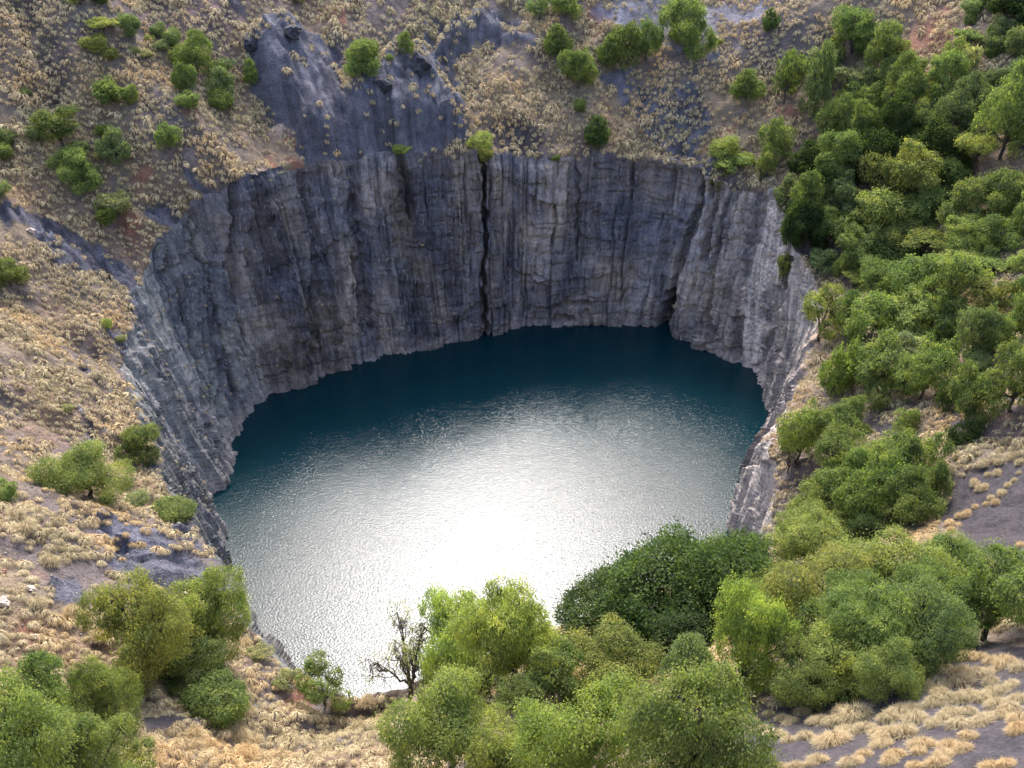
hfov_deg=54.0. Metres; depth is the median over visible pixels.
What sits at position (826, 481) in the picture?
pepper tree
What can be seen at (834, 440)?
pepper tree
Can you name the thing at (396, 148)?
shrub
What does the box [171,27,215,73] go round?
pepper tree
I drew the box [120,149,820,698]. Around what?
rock cliff
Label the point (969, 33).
acacia tree
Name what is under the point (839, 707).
grass tuft
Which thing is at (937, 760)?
grass tuft
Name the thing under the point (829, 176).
evergreen tree
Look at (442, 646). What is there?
pepper tree
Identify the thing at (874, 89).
pepper tree
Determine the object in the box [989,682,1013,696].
grass tuft
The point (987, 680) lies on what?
grass tuft
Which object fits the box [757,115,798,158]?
pepper tree
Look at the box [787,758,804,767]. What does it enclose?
grass tuft
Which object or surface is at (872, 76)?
pepper tree
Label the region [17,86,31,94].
shrub
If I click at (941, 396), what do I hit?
pepper tree
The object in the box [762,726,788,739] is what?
grass tuft
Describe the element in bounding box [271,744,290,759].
grass tuft
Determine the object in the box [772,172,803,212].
pepper tree
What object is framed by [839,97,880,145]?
pepper tree
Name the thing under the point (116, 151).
pepper tree
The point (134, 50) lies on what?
shrub
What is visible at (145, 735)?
grass tuft
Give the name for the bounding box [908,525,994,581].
pepper tree
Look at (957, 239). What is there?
pepper tree
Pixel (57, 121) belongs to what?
open tree
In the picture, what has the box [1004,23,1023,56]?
shrub
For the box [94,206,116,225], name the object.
shrub
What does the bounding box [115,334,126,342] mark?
shrub
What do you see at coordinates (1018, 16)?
evergreen tree
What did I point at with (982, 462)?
grass tuft
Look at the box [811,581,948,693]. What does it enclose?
pepper tree
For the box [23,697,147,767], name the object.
pepper tree
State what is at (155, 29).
shrub
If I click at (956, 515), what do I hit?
grass tuft
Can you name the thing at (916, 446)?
open tree
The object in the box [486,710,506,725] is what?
grass tuft
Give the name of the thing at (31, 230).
boulder
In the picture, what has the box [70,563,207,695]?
pepper tree
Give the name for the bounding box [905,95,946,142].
pepper tree
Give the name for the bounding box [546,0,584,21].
pepper tree
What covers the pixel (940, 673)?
grass tuft
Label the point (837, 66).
pepper tree
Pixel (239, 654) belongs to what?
grass tuft
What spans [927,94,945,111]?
pepper tree
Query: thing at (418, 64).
rock outcrop
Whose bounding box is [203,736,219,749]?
grass tuft
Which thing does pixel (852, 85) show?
pepper tree
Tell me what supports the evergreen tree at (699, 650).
on the slope ground at (298, 94)
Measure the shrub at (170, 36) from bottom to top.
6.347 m
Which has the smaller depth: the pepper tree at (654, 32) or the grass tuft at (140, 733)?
the grass tuft at (140, 733)
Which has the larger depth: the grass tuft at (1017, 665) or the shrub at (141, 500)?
the shrub at (141, 500)
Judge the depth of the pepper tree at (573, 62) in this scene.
300.15 m
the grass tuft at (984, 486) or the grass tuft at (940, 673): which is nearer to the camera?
the grass tuft at (940, 673)
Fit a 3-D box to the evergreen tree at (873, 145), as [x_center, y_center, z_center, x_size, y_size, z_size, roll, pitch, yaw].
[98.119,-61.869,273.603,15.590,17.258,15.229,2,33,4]
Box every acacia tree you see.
[84,16,121,36]
[841,267,867,289]
[896,224,950,256]
[938,245,990,267]
[948,27,984,43]
[953,130,1001,177]
[976,254,1014,273]
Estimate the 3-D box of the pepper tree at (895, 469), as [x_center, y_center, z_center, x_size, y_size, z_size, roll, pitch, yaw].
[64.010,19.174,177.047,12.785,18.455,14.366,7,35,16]
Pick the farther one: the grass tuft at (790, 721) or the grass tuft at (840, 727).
the grass tuft at (790, 721)
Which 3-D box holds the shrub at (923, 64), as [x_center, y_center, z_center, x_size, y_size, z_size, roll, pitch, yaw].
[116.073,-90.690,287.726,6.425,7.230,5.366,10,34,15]
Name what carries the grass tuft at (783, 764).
on the slope ground at (298, 94)
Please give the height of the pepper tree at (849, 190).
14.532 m
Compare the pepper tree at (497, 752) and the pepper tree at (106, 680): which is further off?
the pepper tree at (106, 680)
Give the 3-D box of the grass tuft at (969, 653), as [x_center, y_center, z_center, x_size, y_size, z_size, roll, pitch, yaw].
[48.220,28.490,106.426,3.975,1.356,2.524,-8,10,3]
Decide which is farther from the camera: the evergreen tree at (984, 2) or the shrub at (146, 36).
the evergreen tree at (984, 2)
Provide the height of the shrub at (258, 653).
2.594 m
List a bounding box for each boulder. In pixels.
[0,596,9,607]
[25,585,36,591]
[26,227,34,232]
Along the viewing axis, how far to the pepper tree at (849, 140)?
272.99 m
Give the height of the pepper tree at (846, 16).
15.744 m
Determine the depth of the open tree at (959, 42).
279.16 m
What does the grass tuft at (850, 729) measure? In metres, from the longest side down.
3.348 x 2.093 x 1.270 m
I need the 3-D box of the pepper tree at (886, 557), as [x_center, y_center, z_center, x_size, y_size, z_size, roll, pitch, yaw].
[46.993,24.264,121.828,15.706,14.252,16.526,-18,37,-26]
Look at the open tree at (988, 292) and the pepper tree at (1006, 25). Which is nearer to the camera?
the open tree at (988, 292)
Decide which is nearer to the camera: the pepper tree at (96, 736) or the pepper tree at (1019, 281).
the pepper tree at (96, 736)
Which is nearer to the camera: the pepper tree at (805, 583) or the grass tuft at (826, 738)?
the grass tuft at (826, 738)
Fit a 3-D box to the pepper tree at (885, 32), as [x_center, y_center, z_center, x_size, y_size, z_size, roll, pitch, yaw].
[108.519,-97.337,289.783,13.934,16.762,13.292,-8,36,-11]
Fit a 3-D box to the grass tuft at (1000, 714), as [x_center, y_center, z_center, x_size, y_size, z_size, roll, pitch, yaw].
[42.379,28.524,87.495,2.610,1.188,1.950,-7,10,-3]
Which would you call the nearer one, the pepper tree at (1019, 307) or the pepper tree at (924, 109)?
the pepper tree at (1019, 307)
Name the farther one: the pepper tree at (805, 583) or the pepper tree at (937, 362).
the pepper tree at (937, 362)
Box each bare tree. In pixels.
[356,595,437,699]
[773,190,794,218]
[775,445,802,472]
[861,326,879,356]
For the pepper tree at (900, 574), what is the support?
on the slope ground at (298, 94)
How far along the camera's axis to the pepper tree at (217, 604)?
146.20 m
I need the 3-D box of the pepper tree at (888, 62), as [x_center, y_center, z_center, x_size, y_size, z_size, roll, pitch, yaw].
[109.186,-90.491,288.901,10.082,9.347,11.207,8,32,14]
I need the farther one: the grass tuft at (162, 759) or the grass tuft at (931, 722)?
the grass tuft at (162, 759)
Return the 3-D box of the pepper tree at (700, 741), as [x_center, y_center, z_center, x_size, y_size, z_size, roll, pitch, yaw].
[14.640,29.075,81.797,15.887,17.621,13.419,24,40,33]
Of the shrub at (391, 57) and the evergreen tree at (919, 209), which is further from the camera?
the shrub at (391, 57)
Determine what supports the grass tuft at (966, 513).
on the slope ground at (298, 94)
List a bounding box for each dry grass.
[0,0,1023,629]
[0,429,1023,767]
[135,157,809,554]
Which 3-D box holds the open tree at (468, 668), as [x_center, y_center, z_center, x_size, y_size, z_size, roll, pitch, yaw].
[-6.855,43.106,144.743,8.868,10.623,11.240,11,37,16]
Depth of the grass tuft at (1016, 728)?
82.40 m
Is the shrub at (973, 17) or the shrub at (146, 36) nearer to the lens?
the shrub at (146, 36)
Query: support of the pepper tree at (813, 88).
on the slope ground at (298, 94)
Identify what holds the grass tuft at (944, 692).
on the slope ground at (298, 94)
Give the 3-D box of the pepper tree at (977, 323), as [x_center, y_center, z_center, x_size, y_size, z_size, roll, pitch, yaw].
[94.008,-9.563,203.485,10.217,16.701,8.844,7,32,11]
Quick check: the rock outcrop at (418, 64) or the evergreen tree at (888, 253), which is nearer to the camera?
the evergreen tree at (888, 253)
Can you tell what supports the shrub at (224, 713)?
on the slope ground at (298, 94)
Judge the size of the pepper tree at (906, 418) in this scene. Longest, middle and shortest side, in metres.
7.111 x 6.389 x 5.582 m
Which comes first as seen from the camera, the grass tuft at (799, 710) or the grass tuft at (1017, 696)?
the grass tuft at (1017, 696)
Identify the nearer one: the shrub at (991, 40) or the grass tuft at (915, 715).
the grass tuft at (915, 715)
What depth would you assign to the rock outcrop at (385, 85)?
280.66 m
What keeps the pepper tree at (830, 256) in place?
on the slope ground at (298, 94)
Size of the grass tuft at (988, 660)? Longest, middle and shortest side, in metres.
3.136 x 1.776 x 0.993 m
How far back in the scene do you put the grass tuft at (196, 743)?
126.63 m
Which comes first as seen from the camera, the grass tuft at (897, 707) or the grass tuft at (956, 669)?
the grass tuft at (897, 707)
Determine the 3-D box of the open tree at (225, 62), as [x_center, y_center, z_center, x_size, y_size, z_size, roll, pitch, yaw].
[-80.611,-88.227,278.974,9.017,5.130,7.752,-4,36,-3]
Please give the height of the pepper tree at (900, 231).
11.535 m
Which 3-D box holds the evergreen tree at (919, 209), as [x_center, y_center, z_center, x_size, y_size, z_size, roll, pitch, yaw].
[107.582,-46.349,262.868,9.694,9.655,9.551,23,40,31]
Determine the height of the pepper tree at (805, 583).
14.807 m
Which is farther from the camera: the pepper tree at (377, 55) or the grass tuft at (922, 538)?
the pepper tree at (377, 55)
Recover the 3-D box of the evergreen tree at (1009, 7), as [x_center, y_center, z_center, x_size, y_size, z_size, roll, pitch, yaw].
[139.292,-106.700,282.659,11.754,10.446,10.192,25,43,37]
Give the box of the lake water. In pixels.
[212,320,769,698]
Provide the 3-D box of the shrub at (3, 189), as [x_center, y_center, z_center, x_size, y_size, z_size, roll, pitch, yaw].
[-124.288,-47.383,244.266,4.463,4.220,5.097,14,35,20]
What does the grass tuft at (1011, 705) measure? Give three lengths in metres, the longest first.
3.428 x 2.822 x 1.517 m
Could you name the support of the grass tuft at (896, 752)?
on the slope ground at (298, 94)
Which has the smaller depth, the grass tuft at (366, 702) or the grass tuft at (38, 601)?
the grass tuft at (38, 601)
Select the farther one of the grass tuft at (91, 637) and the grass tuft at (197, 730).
the grass tuft at (91, 637)
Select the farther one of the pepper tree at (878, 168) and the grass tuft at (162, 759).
the pepper tree at (878, 168)
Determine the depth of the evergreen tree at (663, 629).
130.26 m
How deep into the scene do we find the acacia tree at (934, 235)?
252.53 m
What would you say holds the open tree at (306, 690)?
on the slope ground at (298, 94)
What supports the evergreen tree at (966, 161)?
on the slope ground at (298, 94)
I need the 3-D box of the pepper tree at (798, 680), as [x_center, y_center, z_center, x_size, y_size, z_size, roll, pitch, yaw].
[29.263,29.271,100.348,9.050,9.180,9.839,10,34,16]
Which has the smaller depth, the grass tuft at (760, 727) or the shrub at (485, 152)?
the grass tuft at (760, 727)
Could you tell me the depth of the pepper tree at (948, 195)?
256.61 m
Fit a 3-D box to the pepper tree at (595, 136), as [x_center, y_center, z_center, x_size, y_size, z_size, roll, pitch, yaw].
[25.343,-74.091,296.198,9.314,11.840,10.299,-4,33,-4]
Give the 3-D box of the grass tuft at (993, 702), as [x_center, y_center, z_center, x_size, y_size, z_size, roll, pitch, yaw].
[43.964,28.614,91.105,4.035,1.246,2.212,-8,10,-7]
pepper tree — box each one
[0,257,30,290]
[0,661,94,767]
[11,646,72,721]
[17,433,138,506]
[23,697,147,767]
[44,144,104,198]
[49,648,146,747]
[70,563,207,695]
[93,125,130,164]
[110,421,163,466]
[149,632,233,703]
[152,120,183,150]
[162,557,256,673]
[169,58,197,93]
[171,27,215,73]
[201,64,235,93]
[242,58,258,85]
[342,36,381,78]
[356,38,380,62]
[367,654,519,767]
[396,30,414,53]
[413,583,493,690]
[441,569,571,708]
[462,723,540,767]
[499,617,558,672]
[503,664,647,767]
[509,703,557,758]
[518,631,587,707]
[542,21,575,57]
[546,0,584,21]
[556,46,600,88]
[560,610,671,707]
[583,112,611,149]
[596,32,620,67]
[609,18,645,71]
[610,650,789,767]
[612,693,674,746]
[633,14,664,60]
[656,0,720,61]
[703,564,805,710]
[728,67,767,101]
[742,567,816,639]
[754,139,781,178]
[755,534,883,634]
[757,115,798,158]
[759,497,852,572]
[761,620,842,714]
[762,7,781,31]
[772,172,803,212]
[772,517,793,557]
[774,397,835,463]
[778,203,830,250]
[785,494,833,536]
[788,169,838,220]
[789,563,894,663]
[796,465,852,521]
[797,39,836,122]
[803,618,870,704]
[809,247,841,277]
[811,127,867,176]
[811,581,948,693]
[812,419,870,483]
[813,90,857,150]
[814,205,854,248]
[816,341,856,400]
[817,57,839,83]
[821,31,846,57]
[822,166,859,209]
[823,392,873,438]
[825,466,886,533]
[827,522,969,591]
[828,3,880,54]
[829,184,918,250]
[831,287,864,347]
[832,233,866,279]
[834,79,866,105]
[835,220,885,267]
[835,443,871,485]
[837,335,868,387]
[838,197,871,232]
[838,441,919,519]
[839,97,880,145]
[842,288,904,347]
[846,633,929,708]
[848,248,881,273]
[850,326,925,413]
[853,14,878,54]
[854,64,882,92]
[855,80,885,113]
[857,150,908,197]
[858,255,904,308]
[860,17,911,68]
[860,428,912,463]
[871,572,984,676]
[873,460,947,526]
[874,53,900,82]
[875,446,922,507]
[878,49,930,107]
[880,216,925,252]
[882,251,946,311]
[883,135,953,214]
[885,280,957,343]
[886,552,966,626]
[889,331,964,401]
[890,407,921,435]
[903,188,949,230]
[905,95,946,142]
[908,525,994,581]
[911,248,996,331]
[914,46,974,107]
[915,459,954,501]
[925,154,971,194]
[926,317,963,350]
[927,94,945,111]
[931,75,980,133]
[931,190,954,217]
[934,174,1002,237]
[934,375,971,412]
[941,573,1013,648]
[943,212,994,252]
[946,357,1006,430]
[953,299,1005,360]
[954,348,997,384]
[959,69,995,127]
[968,55,1023,160]
[971,212,1023,257]
[972,337,1023,419]
[974,166,1023,226]
[978,313,1019,355]
[986,12,1020,37]
[1001,275,1023,312]
[1002,56,1022,77]
[1003,191,1023,235]
[1004,290,1023,335]
[1005,249,1023,272]
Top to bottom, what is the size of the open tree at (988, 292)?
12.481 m
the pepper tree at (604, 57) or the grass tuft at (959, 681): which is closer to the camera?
the grass tuft at (959, 681)
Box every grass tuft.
[2,504,27,521]
[13,519,39,534]
[26,594,47,609]
[37,552,61,569]
[59,601,82,619]
[87,626,106,644]
[131,727,147,738]
[139,729,162,748]
[148,750,167,767]
[182,722,207,740]
[185,733,208,752]
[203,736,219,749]
[226,722,252,743]
[231,643,246,658]
[233,636,255,651]
[233,746,253,762]
[234,701,259,719]
[236,739,261,759]
[244,730,266,745]
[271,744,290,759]
[285,750,303,764]
[315,742,332,753]
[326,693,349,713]
[349,715,369,731]
[358,688,377,709]
[482,702,501,724]
[483,687,496,701]
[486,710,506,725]
[526,692,550,705]
[712,636,730,649]
[753,724,768,731]
[760,708,774,716]
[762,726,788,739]
[773,711,790,722]
[776,759,791,767]
[779,733,796,743]
[781,714,799,726]
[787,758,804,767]
[793,705,812,715]
[793,728,815,740]
[803,758,818,766]
[804,750,830,763]
[805,714,828,726]
[809,733,818,746]
[810,726,855,749]
[823,711,855,727]
[829,701,850,713]
[834,698,874,724]
[834,722,847,728]
[835,753,865,767]
[839,720,859,735]
[853,746,875,756]
[854,719,878,733]
[865,724,882,737]
[866,720,900,741]
[866,735,894,749]
[873,709,903,723]
[877,753,898,766]
[881,747,908,758]
[882,700,912,717]
[890,721,924,739]
[900,707,930,725]
[902,699,923,711]
[904,734,940,749]
[904,759,926,767]
[908,743,928,755]
[914,533,932,543]
[919,690,950,709]
[920,753,952,767]
[922,674,954,690]
[922,716,943,728]
[927,661,945,676]
[927,684,949,694]
[929,686,960,704]
[929,745,954,759]
[930,711,952,723]
[932,701,967,719]
[934,735,960,749]
[942,662,953,670]
[942,713,975,729]
[945,669,976,688]
[946,525,955,532]
[946,662,971,674]
[947,466,956,474]
[947,692,971,704]
[950,685,981,702]
[951,452,961,459]
[951,738,976,753]
[953,512,962,519]
[955,728,979,740]
[957,649,980,661]
[958,672,980,682]
[958,704,980,715]
[960,509,970,518]
[960,663,995,679]
[964,452,973,460]
[965,712,995,727]
[970,479,979,486]
[970,691,991,703]
[971,504,978,509]
[971,651,988,661]
[974,482,984,491]
[977,458,988,468]
[977,756,1000,767]
[979,665,996,677]
[980,483,989,489]
[980,673,1000,687]
[980,682,1002,697]
[980,694,1007,709]
[981,652,997,664]
[982,708,996,720]
[987,495,994,500]
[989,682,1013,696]
[990,498,999,505]
[990,651,1014,671]
[991,707,1007,719]
[992,467,1002,476]
[993,457,1003,465]
[994,697,1023,712]
[994,757,1020,767]
[996,488,1007,497]
[1000,437,1009,445]
[1002,677,1021,688]
[1002,718,1023,735]
[1004,481,1011,488]
[1004,690,1023,703]
[1004,708,1023,724]
[1005,657,1023,672]
[1006,454,1015,460]
[1006,656,1018,663]
[1014,457,1023,465]
[1014,540,1023,547]
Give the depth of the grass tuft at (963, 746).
81.72 m
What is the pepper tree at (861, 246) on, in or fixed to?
on the slope ground at (298, 94)
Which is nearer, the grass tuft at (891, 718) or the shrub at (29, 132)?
the grass tuft at (891, 718)
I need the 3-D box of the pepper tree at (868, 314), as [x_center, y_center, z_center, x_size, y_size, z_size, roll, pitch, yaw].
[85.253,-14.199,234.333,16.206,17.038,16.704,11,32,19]
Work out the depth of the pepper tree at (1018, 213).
236.47 m
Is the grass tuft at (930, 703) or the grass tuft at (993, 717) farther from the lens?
the grass tuft at (930, 703)
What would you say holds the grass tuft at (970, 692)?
on the slope ground at (298, 94)
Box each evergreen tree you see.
[90,74,127,104]
[551,560,668,665]
[584,516,739,645]
[648,608,715,659]
[653,523,787,631]
[656,630,716,696]
[779,195,807,252]
[786,136,831,178]
[814,159,857,194]
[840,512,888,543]
[844,126,903,186]
[869,88,924,141]
[871,240,921,273]
[877,137,918,177]
[905,192,933,221]
[909,113,961,160]
[942,146,982,176]
[979,0,990,5]
[984,0,1023,19]
[1012,8,1023,25]
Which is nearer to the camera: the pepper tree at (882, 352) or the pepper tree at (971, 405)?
the pepper tree at (971, 405)
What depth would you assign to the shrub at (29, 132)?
257.39 m
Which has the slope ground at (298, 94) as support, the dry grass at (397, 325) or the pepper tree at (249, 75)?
the pepper tree at (249, 75)
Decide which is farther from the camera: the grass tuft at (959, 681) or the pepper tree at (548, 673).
the pepper tree at (548, 673)
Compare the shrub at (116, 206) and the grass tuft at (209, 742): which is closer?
the grass tuft at (209, 742)
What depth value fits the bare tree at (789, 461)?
210.39 m
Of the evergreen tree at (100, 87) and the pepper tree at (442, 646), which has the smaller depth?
the pepper tree at (442, 646)
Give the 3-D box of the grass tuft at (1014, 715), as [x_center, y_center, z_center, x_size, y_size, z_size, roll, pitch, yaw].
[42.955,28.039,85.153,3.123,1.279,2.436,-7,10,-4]
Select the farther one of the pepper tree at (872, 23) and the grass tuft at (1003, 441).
the pepper tree at (872, 23)
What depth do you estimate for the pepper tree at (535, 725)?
111.52 m
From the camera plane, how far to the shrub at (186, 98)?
263.93 m
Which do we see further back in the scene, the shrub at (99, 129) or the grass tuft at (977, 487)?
the shrub at (99, 129)
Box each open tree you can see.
[26,103,82,149]
[65,0,81,4]
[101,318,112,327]
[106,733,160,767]
[210,56,236,69]
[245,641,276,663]
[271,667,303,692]
[293,647,355,714]
[433,653,490,702]
[525,0,549,19]
[710,167,729,192]
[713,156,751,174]
[770,45,811,103]
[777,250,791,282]
[800,280,845,343]
[834,65,864,86]
[891,426,956,474]
[896,329,934,356]
[941,33,973,73]
[960,535,1023,641]
[968,273,1019,319]
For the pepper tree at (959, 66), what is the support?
on the slope ground at (298, 94)
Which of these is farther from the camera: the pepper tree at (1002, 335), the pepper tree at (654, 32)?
the pepper tree at (654, 32)
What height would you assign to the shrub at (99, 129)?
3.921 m
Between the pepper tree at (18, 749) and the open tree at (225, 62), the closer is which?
the pepper tree at (18, 749)
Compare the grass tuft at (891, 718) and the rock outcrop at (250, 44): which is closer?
the grass tuft at (891, 718)
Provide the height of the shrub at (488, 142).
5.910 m
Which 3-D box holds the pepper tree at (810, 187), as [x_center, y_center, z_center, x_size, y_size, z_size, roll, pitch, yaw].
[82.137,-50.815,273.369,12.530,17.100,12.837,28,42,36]
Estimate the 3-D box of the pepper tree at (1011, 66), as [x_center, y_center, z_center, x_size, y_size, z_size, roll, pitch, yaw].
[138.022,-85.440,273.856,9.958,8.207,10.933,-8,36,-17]
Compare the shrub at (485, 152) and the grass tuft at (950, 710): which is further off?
the shrub at (485, 152)
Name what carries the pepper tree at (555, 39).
on the slope ground at (298, 94)
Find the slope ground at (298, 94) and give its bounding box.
[0,0,1023,767]
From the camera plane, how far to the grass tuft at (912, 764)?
80.20 m
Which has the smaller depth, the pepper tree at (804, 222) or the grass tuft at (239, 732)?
the grass tuft at (239, 732)
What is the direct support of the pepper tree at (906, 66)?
on the slope ground at (298, 94)
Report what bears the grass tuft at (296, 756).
on the slope ground at (298, 94)
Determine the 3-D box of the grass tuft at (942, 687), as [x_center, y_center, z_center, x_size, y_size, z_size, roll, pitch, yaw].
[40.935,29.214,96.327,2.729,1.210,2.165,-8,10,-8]
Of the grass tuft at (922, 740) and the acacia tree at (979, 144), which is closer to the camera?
the grass tuft at (922, 740)
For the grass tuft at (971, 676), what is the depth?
99.88 m
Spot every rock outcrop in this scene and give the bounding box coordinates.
[243,36,256,52]
[283,25,301,39]
[371,78,392,93]
[404,53,431,77]
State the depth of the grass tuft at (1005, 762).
76.98 m
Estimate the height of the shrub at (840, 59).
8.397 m
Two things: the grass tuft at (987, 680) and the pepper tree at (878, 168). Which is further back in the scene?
the pepper tree at (878, 168)
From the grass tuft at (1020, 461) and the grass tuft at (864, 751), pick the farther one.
the grass tuft at (1020, 461)
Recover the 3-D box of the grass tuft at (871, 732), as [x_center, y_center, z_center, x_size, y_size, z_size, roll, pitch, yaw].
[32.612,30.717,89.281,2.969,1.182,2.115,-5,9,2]
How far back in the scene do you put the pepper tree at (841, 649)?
98.65 m
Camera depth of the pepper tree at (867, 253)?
258.32 m
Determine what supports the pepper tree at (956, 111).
on the slope ground at (298, 94)
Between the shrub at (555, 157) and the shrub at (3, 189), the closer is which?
the shrub at (3, 189)
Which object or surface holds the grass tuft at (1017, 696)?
on the slope ground at (298, 94)
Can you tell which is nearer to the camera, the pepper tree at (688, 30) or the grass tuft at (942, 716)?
the grass tuft at (942, 716)
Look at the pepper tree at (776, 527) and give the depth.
182.24 m
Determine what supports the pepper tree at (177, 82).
on the slope ground at (298, 94)
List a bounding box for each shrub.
[0,127,18,145]
[0,141,13,159]
[0,179,11,195]
[0,475,18,502]
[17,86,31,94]
[23,125,48,140]
[60,403,74,412]
[67,140,90,155]
[77,32,107,52]
[91,151,102,159]
[91,186,132,214]
[93,0,108,3]
[93,123,112,135]
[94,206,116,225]
[98,46,119,59]
[115,11,142,36]
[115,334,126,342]
[119,84,138,104]
[122,489,150,507]
[129,46,139,53]
[138,49,152,57]
[144,34,155,41]
[149,20,165,36]
[149,494,197,522]
[150,38,169,49]
[161,25,181,47]
[167,49,186,64]
[173,89,200,108]
[177,666,256,730]
[206,85,233,110]
[386,53,393,60]
[391,143,411,154]
[466,130,494,149]
[477,145,493,161]
[493,669,548,717]
[551,155,560,160]
[573,96,586,111]
[707,134,741,159]
[731,151,756,165]
[819,49,843,64]
[910,57,927,73]
[941,418,985,446]
[960,0,984,14]
[961,44,983,72]
[962,10,978,24]
[981,29,1012,53]
[981,66,1009,85]
[984,45,999,58]
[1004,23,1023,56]
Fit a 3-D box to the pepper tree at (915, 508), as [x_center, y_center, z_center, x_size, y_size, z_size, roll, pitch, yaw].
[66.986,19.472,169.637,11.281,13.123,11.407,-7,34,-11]
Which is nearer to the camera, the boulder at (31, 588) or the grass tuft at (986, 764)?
the grass tuft at (986, 764)
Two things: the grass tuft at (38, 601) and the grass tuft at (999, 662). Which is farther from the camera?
the grass tuft at (38, 601)
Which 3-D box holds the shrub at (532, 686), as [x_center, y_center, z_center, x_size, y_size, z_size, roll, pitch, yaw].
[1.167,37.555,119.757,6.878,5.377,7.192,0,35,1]
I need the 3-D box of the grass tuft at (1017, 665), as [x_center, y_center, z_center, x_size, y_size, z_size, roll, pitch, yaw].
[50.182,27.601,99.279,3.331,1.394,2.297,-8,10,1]
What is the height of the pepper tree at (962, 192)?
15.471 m
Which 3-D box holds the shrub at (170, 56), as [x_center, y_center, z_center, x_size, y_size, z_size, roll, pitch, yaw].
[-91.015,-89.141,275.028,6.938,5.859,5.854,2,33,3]
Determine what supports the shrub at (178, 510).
on the slope ground at (298, 94)
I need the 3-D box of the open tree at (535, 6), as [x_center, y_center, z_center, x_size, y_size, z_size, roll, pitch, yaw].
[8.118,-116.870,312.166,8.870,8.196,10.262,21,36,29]
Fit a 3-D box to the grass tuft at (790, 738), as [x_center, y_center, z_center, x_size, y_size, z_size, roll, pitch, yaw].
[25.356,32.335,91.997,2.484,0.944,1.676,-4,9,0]
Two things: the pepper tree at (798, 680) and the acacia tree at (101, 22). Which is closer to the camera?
the pepper tree at (798, 680)
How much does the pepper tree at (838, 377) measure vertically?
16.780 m
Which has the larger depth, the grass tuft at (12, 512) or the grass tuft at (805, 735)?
the grass tuft at (12, 512)
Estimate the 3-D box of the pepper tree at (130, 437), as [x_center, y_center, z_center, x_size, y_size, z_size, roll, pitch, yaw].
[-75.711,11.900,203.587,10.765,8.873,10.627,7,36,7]
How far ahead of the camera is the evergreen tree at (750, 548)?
134.58 m
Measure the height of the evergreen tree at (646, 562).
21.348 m
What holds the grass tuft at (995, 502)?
on the slope ground at (298, 94)
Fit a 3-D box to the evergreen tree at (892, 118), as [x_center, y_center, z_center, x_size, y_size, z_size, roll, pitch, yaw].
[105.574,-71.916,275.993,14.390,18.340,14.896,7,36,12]
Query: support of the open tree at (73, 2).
on the slope ground at (298, 94)
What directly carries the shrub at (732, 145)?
on the slope ground at (298, 94)
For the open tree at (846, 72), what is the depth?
292.26 m
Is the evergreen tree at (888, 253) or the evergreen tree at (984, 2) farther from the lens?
the evergreen tree at (984, 2)
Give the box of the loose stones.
[0,2,1013,765]
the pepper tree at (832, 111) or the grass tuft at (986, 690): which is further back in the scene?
the pepper tree at (832, 111)
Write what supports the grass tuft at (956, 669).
on the slope ground at (298, 94)
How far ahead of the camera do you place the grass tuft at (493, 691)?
141.66 m
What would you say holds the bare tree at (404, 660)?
on the slope ground at (298, 94)
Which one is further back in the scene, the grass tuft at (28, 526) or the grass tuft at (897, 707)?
the grass tuft at (28, 526)
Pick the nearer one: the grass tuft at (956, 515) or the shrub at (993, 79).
the grass tuft at (956, 515)
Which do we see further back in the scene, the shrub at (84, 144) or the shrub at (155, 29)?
the shrub at (155, 29)
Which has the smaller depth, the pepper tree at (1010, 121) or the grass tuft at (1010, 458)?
the grass tuft at (1010, 458)
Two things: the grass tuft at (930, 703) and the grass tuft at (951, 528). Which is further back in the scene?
the grass tuft at (951, 528)
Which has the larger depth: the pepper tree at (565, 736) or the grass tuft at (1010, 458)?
the grass tuft at (1010, 458)
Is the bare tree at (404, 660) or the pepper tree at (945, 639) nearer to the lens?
the pepper tree at (945, 639)
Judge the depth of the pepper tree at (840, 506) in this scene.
177.52 m
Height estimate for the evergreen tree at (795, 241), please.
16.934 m
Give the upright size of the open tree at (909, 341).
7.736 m
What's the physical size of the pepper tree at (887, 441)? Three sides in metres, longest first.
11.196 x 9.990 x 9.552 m
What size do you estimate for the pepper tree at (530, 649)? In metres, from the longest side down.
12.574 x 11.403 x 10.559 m
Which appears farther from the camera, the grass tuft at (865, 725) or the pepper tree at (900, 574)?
the pepper tree at (900, 574)
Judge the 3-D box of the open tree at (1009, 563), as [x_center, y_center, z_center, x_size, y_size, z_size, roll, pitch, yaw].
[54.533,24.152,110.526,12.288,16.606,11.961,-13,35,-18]
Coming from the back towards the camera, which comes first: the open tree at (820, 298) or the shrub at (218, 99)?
the shrub at (218, 99)
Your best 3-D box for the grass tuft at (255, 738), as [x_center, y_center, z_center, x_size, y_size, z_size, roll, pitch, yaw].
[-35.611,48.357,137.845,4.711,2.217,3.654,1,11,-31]
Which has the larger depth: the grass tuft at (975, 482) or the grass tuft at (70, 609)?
the grass tuft at (975, 482)
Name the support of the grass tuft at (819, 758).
on the slope ground at (298, 94)

